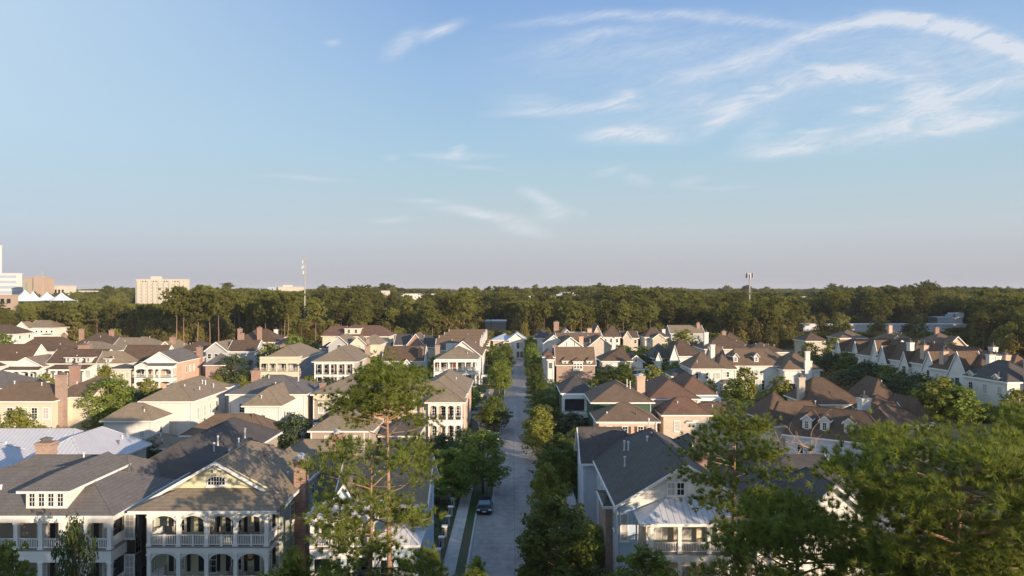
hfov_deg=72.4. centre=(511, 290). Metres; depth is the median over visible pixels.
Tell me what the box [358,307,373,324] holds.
pine tree
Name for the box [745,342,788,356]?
dark terrace
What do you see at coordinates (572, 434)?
deciduous tree
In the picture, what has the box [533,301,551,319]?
pine tree
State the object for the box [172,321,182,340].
deciduous tree
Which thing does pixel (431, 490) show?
window
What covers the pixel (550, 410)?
deciduous tree
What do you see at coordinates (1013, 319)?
deciduous tree
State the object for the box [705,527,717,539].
window
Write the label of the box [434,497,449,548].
ground cover
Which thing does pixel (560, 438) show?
deciduous tree
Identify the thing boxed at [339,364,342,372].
window
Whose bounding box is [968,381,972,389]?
window
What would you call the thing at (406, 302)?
pine tree
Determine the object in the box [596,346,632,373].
dark roof house
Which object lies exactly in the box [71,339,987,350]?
ground
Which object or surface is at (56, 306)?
pine tree
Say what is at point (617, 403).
green house
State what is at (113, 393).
deciduous tree
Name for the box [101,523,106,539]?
window
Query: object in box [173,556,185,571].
window
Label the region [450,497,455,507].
garden pillar
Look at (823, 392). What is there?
hip cluster house
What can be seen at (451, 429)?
window
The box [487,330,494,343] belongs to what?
deciduous tree
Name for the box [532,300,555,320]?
pine tree
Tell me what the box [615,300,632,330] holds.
pine tree
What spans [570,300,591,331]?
pine tree
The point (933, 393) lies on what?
deciduous tree
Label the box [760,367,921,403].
undergrowth
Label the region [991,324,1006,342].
deciduous tree
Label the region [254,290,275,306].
pine tree
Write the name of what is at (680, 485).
window
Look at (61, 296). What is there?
tent roof
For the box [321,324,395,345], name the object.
cream house
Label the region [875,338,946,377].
townhouse
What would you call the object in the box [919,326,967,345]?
cottage
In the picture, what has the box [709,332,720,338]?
deciduous tree
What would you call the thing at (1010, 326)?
pine tree
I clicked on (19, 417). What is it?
deciduous tree
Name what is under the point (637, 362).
trellis house
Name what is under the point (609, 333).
cottage
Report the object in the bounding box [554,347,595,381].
dormered house
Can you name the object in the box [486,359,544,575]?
road
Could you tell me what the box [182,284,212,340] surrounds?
pine tree
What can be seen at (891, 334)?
cottage
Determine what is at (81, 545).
deciduous tree
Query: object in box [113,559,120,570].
window
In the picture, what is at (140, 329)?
deciduous tree
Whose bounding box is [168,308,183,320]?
pine tree
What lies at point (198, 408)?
window
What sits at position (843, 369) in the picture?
deciduous tree
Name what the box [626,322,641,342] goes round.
deciduous tree
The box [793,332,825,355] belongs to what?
cottage
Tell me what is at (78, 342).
hip house
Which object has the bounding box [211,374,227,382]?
deciduous tree
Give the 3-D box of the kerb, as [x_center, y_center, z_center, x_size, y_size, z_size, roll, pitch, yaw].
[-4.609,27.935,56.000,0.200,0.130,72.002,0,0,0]
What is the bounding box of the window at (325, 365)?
[324,364,327,372]
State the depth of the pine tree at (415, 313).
367.71 m
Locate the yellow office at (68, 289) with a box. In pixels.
[54,286,76,294]
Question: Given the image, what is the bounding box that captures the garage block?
[0,295,18,311]
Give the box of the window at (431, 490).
[430,490,431,510]
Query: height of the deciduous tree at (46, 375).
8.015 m
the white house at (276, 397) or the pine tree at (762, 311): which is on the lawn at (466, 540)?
the white house at (276, 397)
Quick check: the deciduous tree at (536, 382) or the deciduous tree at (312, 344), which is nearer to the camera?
the deciduous tree at (536, 382)
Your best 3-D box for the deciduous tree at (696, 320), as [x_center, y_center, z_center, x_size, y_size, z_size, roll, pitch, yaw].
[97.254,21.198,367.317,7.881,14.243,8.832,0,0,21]
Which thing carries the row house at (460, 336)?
on the lawn at (466, 540)
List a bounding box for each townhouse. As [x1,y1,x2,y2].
[831,338,876,357]
[856,338,920,365]
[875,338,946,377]
[898,341,998,385]
[927,346,1023,386]
[962,350,1023,421]
[985,349,1022,367]
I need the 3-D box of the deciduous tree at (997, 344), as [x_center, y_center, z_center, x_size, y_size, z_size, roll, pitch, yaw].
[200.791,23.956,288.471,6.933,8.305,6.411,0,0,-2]
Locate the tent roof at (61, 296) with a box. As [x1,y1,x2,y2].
[45,290,77,303]
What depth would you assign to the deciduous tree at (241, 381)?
175.44 m
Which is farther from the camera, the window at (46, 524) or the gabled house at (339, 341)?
the gabled house at (339, 341)
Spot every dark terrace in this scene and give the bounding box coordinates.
[644,343,680,369]
[665,338,699,367]
[693,330,748,353]
[726,332,747,344]
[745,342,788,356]
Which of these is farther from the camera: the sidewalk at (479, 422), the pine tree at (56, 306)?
the pine tree at (56, 306)
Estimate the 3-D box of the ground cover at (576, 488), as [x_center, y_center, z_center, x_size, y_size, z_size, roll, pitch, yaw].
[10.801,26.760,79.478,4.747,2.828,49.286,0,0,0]
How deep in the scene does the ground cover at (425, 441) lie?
131.71 m
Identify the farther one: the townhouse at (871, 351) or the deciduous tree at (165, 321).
the deciduous tree at (165, 321)
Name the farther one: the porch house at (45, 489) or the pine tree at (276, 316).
the pine tree at (276, 316)
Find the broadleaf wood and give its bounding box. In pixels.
[11,302,970,342]
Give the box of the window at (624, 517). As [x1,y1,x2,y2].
[620,513,628,542]
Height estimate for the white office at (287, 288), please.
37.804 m
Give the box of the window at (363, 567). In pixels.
[360,559,367,573]
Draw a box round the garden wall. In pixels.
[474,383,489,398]
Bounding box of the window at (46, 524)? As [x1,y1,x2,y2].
[37,523,47,539]
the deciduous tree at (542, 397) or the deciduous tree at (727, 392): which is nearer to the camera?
the deciduous tree at (542, 397)
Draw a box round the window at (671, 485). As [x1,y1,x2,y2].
[666,481,675,496]
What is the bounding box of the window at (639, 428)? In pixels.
[637,426,643,431]
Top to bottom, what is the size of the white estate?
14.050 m
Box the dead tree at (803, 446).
[769,410,874,503]
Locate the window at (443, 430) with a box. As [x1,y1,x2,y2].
[441,426,445,433]
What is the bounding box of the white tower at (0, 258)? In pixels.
[0,245,1,272]
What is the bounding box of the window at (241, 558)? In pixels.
[231,556,242,571]
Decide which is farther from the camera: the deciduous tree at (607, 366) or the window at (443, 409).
the deciduous tree at (607, 366)
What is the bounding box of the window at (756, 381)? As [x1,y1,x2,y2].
[755,380,758,390]
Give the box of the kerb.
[465,507,476,570]
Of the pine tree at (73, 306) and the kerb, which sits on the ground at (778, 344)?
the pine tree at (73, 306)
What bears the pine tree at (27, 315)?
on the ground at (778, 344)
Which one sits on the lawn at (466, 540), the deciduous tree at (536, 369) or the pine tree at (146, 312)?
the deciduous tree at (536, 369)
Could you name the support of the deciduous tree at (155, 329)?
on the ground at (778, 344)
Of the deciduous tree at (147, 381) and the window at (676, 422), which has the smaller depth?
the window at (676, 422)
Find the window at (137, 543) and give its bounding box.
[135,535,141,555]
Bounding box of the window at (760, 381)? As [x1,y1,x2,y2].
[759,380,761,390]
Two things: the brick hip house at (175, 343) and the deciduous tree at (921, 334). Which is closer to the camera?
the brick hip house at (175, 343)
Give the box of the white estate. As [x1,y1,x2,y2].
[679,340,822,393]
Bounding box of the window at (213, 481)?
[206,476,226,486]
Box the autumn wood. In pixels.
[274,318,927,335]
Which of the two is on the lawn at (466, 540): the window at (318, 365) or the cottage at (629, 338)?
the cottage at (629, 338)
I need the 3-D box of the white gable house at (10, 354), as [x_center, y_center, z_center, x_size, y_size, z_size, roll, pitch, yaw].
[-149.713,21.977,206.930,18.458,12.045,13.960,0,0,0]
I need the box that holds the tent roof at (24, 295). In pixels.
[18,290,43,302]
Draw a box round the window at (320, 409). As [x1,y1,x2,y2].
[318,402,323,413]
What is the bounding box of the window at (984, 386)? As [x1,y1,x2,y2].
[982,383,986,393]
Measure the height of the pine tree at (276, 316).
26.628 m
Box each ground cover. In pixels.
[68,350,904,408]
[295,414,563,464]
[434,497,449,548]
[572,478,613,575]
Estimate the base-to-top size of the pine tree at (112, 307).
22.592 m
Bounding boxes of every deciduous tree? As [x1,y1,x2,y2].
[0,332,15,343]
[0,406,60,427]
[0,539,37,575]
[35,423,48,427]
[36,372,54,383]
[51,511,99,575]
[76,376,137,429]
[94,364,124,389]
[113,328,121,335]
[125,388,147,400]
[134,317,147,336]
[137,377,158,396]
[140,318,159,336]
[143,437,162,458]
[145,318,166,340]
[147,387,161,395]
[158,312,170,321]
[158,331,168,341]
[160,319,171,334]
[165,317,180,340]
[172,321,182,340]
[178,315,190,342]
[194,326,204,341]
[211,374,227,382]
[213,354,253,382]
[235,375,250,387]
[254,342,279,377]
[258,545,314,575]
[275,411,314,448]
[278,321,298,339]
[283,333,303,345]
[302,340,320,350]
[302,375,316,382]
[316,569,348,575]
[317,376,334,385]
[366,356,380,372]
[416,320,431,334]
[424,430,461,481]
[427,356,434,373]
[430,327,440,336]
[434,447,479,498]
[444,427,484,453]
[458,428,511,492]
[464,555,486,575]
[471,387,486,409]
[473,394,513,430]
[485,344,501,367]
[486,360,514,393]
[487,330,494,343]
[491,346,516,369]
[491,351,511,373]
[501,342,513,359]
[514,493,597,575]
[518,404,556,456]
[519,314,535,336]
[519,322,529,335]
[519,324,529,340]
[521,404,567,435]
[523,336,537,353]
[523,342,538,361]
[523,354,542,375]
[523,390,557,416]
[524,347,541,367]
[524,363,544,386]
[525,373,551,399]
[526,461,571,539]
[528,446,574,499]
[530,319,545,335]
[535,432,577,482]
[548,386,558,418]
[549,410,587,438]
[554,426,577,485]
[567,322,578,331]
[575,524,604,568]
[577,564,614,575]
[578,316,592,331]
[586,317,601,330]
[589,369,618,386]
[595,360,599,372]
[595,363,618,382]
[605,362,637,386]
[609,543,679,575]
[616,344,634,353]
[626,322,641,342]
[630,346,651,364]
[638,326,647,341]
[639,353,651,373]
[639,364,669,381]
[652,323,660,329]
[660,357,669,373]
[661,329,701,347]
[664,361,679,370]
[693,318,703,327]
[703,380,717,392]
[705,325,713,335]
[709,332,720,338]
[719,378,750,401]
[730,321,747,338]
[734,330,751,343]
[734,366,757,399]
[746,317,763,343]
[759,325,775,343]
[761,329,779,346]
[769,375,792,396]
[770,320,780,342]
[776,324,786,346]
[778,331,792,347]
[784,319,796,344]
[785,327,794,346]
[798,342,820,362]
[812,352,844,371]
[820,337,838,354]
[828,351,857,370]
[829,369,874,386]
[832,356,864,373]
[834,364,864,375]
[841,321,853,331]
[846,359,883,380]
[855,365,893,377]
[871,332,881,337]
[872,365,912,387]
[876,376,904,394]
[894,371,933,394]
[901,384,928,403]
[903,332,915,338]
[910,376,974,416]
[916,332,926,338]
[925,378,962,409]
[933,385,986,422]
[967,323,991,350]
[971,403,1001,422]
[984,320,1009,344]
[987,332,998,348]
[990,339,1004,352]
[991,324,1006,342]
[997,388,1023,424]
[999,333,1022,356]
[1003,317,1017,333]
[1008,337,1023,357]
[1013,332,1023,349]
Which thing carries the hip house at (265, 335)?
on the lawn at (466, 540)
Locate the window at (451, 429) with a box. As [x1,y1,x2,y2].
[449,426,453,434]
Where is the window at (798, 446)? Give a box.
[796,442,803,453]
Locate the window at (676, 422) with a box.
[674,420,679,431]
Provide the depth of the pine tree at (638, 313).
377.16 m
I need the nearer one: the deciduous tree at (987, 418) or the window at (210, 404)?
the window at (210, 404)
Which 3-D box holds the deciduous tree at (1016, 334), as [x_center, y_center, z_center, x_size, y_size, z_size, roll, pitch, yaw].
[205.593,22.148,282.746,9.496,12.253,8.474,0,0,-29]
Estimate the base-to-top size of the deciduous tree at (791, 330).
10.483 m
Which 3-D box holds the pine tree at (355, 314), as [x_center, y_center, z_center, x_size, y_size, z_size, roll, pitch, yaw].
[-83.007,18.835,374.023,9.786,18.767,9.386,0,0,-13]
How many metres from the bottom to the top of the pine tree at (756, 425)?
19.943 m
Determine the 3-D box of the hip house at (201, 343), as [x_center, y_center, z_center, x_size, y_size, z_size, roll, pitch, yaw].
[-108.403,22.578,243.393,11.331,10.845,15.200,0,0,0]
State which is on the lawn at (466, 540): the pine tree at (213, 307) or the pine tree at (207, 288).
the pine tree at (213, 307)
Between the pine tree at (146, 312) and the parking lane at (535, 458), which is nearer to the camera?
the parking lane at (535, 458)
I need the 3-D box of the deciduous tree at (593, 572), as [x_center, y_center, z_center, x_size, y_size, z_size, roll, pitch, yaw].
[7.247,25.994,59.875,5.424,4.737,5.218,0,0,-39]
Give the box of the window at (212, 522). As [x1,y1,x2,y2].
[203,517,215,531]
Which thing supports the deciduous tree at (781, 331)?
on the ground at (778, 344)
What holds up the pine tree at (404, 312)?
on the ground at (778, 344)
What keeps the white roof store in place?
on the ground at (778, 344)
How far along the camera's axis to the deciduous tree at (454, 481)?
91.17 m
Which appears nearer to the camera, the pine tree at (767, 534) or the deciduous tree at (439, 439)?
the pine tree at (767, 534)
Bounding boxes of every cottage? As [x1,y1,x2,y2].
[393,331,435,345]
[602,326,620,347]
[619,330,638,350]
[639,327,668,346]
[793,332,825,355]
[826,330,868,350]
[872,324,912,338]
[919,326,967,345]
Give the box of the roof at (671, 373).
[664,367,686,378]
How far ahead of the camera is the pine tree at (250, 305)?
343.00 m
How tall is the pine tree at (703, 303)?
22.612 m
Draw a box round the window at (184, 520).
[174,518,185,531]
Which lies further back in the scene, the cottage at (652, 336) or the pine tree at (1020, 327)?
the cottage at (652, 336)
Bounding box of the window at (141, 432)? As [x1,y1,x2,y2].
[139,430,144,437]
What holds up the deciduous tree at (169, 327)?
on the ground at (778, 344)
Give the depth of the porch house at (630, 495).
65.47 m
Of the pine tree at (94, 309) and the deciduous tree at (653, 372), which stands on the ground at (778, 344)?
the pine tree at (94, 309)
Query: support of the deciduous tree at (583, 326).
on the ground at (778, 344)
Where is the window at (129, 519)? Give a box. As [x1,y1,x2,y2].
[124,513,134,539]
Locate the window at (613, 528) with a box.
[612,509,614,532]
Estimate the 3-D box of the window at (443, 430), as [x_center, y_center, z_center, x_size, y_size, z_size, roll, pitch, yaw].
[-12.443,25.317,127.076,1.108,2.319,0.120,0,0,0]
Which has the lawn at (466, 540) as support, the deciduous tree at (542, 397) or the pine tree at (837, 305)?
the deciduous tree at (542, 397)
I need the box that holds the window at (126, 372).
[125,371,128,378]
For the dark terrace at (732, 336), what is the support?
on the lawn at (466, 540)
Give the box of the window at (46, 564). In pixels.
[37,563,47,575]
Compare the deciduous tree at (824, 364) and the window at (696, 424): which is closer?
the window at (696, 424)
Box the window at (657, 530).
[648,527,661,540]
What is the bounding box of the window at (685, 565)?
[682,562,691,575]
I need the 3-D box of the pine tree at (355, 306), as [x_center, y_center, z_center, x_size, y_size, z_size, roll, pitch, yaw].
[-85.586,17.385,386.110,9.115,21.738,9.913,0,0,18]
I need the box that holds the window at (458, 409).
[456,406,460,416]
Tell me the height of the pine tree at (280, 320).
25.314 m
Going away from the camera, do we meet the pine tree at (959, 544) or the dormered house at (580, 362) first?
the pine tree at (959, 544)
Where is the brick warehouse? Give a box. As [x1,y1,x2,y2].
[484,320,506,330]
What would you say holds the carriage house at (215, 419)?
on the lawn at (466, 540)
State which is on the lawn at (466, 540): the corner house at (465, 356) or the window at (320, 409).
the corner house at (465, 356)
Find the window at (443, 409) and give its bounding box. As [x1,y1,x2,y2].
[441,406,445,416]
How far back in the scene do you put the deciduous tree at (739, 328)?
353.89 m
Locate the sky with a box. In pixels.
[0,0,1023,289]
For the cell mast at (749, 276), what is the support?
on the ground at (778, 344)
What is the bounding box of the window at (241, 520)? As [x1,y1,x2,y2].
[230,518,242,531]
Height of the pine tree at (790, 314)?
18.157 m
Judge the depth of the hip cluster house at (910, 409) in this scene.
117.73 m
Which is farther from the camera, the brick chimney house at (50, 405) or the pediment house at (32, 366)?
the pediment house at (32, 366)
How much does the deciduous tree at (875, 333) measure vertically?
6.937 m
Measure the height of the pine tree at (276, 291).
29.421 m
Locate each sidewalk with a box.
[442,443,481,575]
[471,416,486,442]
[487,380,493,397]
[544,401,594,575]
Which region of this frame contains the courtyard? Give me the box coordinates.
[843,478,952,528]
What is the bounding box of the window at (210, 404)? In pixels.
[209,402,211,414]
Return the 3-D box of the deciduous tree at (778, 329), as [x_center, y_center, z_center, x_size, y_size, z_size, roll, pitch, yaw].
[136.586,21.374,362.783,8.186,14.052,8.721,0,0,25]
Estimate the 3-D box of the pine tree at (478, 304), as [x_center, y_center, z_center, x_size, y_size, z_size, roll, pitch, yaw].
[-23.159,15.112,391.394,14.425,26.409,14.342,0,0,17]
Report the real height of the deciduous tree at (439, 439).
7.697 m
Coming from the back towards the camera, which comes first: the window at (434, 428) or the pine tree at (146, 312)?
the pine tree at (146, 312)
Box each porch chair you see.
[166,526,173,539]
[217,526,225,540]
[225,566,232,575]
[245,566,253,575]
[247,526,254,541]
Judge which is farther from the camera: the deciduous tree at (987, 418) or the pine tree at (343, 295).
the pine tree at (343, 295)
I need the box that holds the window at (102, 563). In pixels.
[102,563,106,575]
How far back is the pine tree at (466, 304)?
370.23 m
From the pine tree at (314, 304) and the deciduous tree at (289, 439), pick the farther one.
the pine tree at (314, 304)
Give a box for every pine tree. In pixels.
[0,310,16,317]
[0,314,7,323]
[4,316,21,325]
[19,309,40,322]
[42,301,70,322]
[51,309,64,323]
[60,309,87,336]
[61,301,78,318]
[79,302,99,333]
[84,302,106,332]
[102,301,124,323]
[121,303,131,317]
[121,303,138,321]
[125,304,142,318]
[129,303,160,321]
[152,305,172,320]
[158,285,195,339]
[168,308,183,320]
[171,286,197,341]
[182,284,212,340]
[197,286,222,342]
[198,289,233,340]
[225,290,248,339]
[226,291,249,326]
[242,299,264,330]
[248,296,275,328]
[252,313,268,324]
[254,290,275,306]
[267,290,305,338]
[268,290,297,325]
[271,297,299,335]
[275,310,290,334]
[286,436,448,575]
[293,318,308,332]
[302,296,327,343]
[313,347,446,575]
[319,290,333,299]
[329,303,352,325]
[332,291,354,303]
[347,309,365,324]
[349,303,363,319]
[352,291,376,302]
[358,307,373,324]
[364,541,489,575]
[365,291,382,308]
[371,307,384,320]
[371,307,391,326]
[385,307,401,322]
[394,296,420,314]
[397,307,411,323]
[410,307,425,322]
[421,306,444,330]
[434,295,455,315]
[437,295,465,315]
[449,291,476,327]
[451,291,478,325]
[467,294,483,316]
[508,301,523,315]
[513,300,536,319]
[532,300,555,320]
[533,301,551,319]
[547,303,559,321]
[548,294,574,314]
[553,300,570,327]
[557,301,584,331]
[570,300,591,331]
[580,306,597,326]
[587,301,602,316]
[593,299,615,317]
[597,300,619,328]
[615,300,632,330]
[615,301,640,306]
[619,305,638,325]
[628,308,643,326]
[629,303,643,319]
[641,301,660,320]
[641,305,660,322]
[658,299,680,321]
[663,398,804,575]
[677,303,692,319]
[678,305,699,321]
[678,469,893,575]
[685,304,704,322]
[695,301,714,313]
[698,306,714,320]
[704,310,716,325]
[712,308,722,326]
[715,302,732,325]
[720,309,740,332]
[730,302,751,327]
[737,301,756,307]
[743,303,754,340]
[750,305,774,321]
[752,301,767,322]
[756,309,768,325]
[764,312,787,328]
[765,301,783,324]
[768,295,792,324]
[768,305,782,321]
[776,302,787,323]
[781,312,797,326]
[782,310,799,325]
[794,317,804,330]
[794,331,804,337]
[802,408,1023,575]
[816,331,833,337]
[826,291,854,312]
[856,331,871,337]
[869,293,895,320]
[938,399,1023,529]
[947,327,967,333]
[955,327,971,331]
[959,331,970,344]
[967,311,997,349]
[968,288,998,304]
[968,307,990,319]
[971,296,985,316]
[972,297,998,311]
[985,299,998,313]
[989,310,1015,327]
[993,295,1017,309]
[998,308,1023,315]
[998,322,1018,335]
[1005,296,1023,306]
[1006,310,1022,322]
[1011,329,1023,337]
[1013,304,1023,312]
[1014,320,1023,335]
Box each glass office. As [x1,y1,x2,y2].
[0,273,22,294]
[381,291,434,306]
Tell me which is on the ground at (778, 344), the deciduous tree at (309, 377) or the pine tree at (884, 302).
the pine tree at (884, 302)
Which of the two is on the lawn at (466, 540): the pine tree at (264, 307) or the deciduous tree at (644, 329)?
the pine tree at (264, 307)
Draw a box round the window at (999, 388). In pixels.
[997,386,1001,396]
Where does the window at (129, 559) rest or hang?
in the porch house at (45, 489)
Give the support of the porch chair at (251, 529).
on the porch house at (259, 487)
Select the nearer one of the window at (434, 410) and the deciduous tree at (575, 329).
the window at (434, 410)
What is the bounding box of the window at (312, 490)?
[311,482,313,501]
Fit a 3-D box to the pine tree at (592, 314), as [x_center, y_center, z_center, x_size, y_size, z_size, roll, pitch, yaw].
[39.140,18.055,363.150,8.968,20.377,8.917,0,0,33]
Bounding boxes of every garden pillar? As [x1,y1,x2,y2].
[438,535,444,547]
[442,525,447,536]
[445,515,450,525]
[448,506,452,516]
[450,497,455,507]
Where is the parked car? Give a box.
[476,496,492,513]
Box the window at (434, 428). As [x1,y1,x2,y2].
[432,426,436,434]
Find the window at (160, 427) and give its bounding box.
[159,425,162,432]
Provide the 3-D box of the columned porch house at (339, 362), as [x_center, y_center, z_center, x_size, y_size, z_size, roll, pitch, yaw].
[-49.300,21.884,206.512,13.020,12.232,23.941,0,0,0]
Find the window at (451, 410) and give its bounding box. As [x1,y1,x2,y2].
[449,406,453,416]
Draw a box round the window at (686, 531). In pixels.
[682,527,691,540]
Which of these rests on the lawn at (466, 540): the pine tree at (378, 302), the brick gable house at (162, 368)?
the brick gable house at (162, 368)
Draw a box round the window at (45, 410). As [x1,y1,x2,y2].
[42,407,49,419]
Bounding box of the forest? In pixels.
[0,280,1023,330]
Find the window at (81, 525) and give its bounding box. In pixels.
[80,523,90,539]
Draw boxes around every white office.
[259,285,303,290]
[927,313,963,323]
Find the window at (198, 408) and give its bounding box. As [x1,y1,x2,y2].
[197,407,199,419]
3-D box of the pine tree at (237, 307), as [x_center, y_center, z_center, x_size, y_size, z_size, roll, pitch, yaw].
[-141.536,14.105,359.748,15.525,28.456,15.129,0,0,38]
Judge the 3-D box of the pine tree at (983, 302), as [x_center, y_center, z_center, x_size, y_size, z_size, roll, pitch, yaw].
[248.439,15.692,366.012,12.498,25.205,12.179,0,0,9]
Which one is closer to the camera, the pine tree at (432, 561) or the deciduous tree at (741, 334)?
the pine tree at (432, 561)
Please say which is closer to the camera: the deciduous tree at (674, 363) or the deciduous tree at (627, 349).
the deciduous tree at (674, 363)
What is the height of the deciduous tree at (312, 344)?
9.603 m
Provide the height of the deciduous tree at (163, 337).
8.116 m
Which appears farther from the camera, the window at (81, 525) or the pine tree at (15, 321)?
the pine tree at (15, 321)
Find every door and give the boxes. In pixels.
[210,555,217,573]
[260,514,271,533]
[260,550,271,571]
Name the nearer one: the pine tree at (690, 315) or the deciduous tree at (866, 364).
the deciduous tree at (866, 364)
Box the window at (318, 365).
[317,364,320,372]
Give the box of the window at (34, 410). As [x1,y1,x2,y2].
[31,407,37,419]
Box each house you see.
[0,324,35,343]
[0,344,48,370]
[0,363,123,430]
[0,371,49,388]
[0,417,282,575]
[0,426,151,468]
[3,348,66,377]
[17,320,69,339]
[25,337,79,354]
[45,343,112,386]
[60,333,88,344]
[78,328,122,343]
[87,341,124,350]
[96,345,173,388]
[99,375,239,439]
[113,336,162,347]
[127,428,361,575]
[134,345,206,389]
[161,335,188,348]
[179,413,285,446]
[183,340,211,362]
[203,332,263,375]
[203,353,234,380]
[225,367,319,435]
[236,326,285,353]
[260,342,323,380]
[274,328,286,337]
[274,339,287,351]
[305,446,438,575]
[307,406,383,455]
[310,373,385,425]
[311,343,374,381]
[319,333,355,355]
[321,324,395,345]
[351,334,386,361]
[374,369,473,455]
[382,345,428,378]
[426,337,438,361]
[434,337,487,387]
[435,338,485,372]
[439,335,486,369]
[444,332,488,350]
[449,329,489,345]
[491,332,526,358]
[532,328,549,354]
[541,333,615,359]
[541,343,556,382]
[554,321,603,338]
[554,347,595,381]
[556,374,660,433]
[574,418,740,575]
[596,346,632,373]
[627,351,655,373]
[634,371,721,444]
[665,322,704,344]
[674,433,863,575]
[685,391,784,449]
[746,391,914,461]
[783,374,892,408]
[844,393,934,461]
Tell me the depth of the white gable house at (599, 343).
261.27 m
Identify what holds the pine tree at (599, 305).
on the ground at (778, 344)
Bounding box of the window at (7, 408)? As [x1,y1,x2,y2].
[6,407,12,417]
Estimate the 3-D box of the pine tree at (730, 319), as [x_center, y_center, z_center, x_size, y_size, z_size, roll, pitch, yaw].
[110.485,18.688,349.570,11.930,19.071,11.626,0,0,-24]
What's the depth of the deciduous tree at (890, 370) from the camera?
185.70 m
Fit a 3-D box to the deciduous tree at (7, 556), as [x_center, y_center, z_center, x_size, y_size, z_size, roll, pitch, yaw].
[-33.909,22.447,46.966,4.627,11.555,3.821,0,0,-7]
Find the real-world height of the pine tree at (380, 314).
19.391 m
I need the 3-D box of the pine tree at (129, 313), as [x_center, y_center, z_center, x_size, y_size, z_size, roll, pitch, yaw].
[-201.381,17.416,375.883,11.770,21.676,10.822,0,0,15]
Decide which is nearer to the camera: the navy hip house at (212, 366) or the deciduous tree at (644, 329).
the navy hip house at (212, 366)
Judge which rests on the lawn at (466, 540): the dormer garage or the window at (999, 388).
the dormer garage
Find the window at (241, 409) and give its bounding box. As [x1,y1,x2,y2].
[239,403,243,412]
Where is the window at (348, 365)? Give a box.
[347,364,350,372]
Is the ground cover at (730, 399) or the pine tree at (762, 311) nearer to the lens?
the ground cover at (730, 399)
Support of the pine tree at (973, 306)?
on the ground at (778, 344)
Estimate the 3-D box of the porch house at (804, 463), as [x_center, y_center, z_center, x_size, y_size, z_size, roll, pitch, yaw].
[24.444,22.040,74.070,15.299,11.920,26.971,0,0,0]
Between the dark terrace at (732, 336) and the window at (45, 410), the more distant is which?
the dark terrace at (732, 336)
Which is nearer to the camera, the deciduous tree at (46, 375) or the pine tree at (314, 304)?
the deciduous tree at (46, 375)
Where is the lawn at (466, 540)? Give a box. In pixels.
[135,350,1023,575]
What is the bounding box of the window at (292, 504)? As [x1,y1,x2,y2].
[290,501,294,523]
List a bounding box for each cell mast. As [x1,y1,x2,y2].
[301,256,306,318]
[745,273,753,299]
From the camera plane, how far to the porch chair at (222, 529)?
64.68 m
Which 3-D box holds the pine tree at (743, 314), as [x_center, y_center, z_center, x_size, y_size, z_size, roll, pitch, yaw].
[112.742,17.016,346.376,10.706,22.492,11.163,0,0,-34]
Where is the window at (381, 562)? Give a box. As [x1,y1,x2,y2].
[380,558,393,575]
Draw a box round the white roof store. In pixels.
[798,323,966,334]
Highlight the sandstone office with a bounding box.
[23,270,54,295]
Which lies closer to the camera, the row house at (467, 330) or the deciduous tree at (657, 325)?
the row house at (467, 330)
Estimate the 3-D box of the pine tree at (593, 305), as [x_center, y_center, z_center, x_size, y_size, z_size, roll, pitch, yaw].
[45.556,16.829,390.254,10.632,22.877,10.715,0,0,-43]
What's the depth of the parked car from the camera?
88.16 m
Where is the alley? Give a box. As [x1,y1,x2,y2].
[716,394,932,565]
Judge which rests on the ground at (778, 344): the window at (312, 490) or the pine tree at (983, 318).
the pine tree at (983, 318)
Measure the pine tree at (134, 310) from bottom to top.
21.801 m
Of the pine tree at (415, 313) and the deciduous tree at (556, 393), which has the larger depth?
the pine tree at (415, 313)
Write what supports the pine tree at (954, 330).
on the ground at (778, 344)
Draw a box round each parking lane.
[468,507,492,570]
[523,358,558,570]
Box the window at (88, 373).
[86,370,90,377]
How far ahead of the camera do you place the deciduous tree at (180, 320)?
363.42 m
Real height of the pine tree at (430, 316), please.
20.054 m
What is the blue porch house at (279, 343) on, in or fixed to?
on the lawn at (466, 540)
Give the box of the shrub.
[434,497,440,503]
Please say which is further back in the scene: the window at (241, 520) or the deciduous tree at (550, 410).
the deciduous tree at (550, 410)
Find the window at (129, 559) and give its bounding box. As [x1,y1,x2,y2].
[124,554,134,575]
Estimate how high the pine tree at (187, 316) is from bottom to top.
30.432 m
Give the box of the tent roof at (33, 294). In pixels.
[24,292,42,302]
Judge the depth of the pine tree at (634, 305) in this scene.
384.05 m
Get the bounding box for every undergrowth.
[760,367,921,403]
[789,360,908,393]
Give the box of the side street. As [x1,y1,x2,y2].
[471,401,503,413]
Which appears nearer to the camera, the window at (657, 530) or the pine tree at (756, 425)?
the pine tree at (756, 425)
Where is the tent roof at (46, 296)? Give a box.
[30,293,63,302]
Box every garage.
[145,433,182,457]
[781,402,910,475]
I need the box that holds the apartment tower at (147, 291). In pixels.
[135,276,189,303]
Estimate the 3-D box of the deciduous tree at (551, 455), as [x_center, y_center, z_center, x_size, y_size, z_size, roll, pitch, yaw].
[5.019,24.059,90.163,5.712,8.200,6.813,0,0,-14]
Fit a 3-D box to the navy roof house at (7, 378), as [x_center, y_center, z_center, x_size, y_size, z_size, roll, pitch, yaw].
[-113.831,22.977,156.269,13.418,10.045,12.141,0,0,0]
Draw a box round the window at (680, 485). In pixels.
[676,481,685,496]
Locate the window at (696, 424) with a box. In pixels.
[692,420,698,430]
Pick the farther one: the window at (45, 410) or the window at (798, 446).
the window at (45, 410)
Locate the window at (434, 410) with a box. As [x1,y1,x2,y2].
[432,406,436,416]

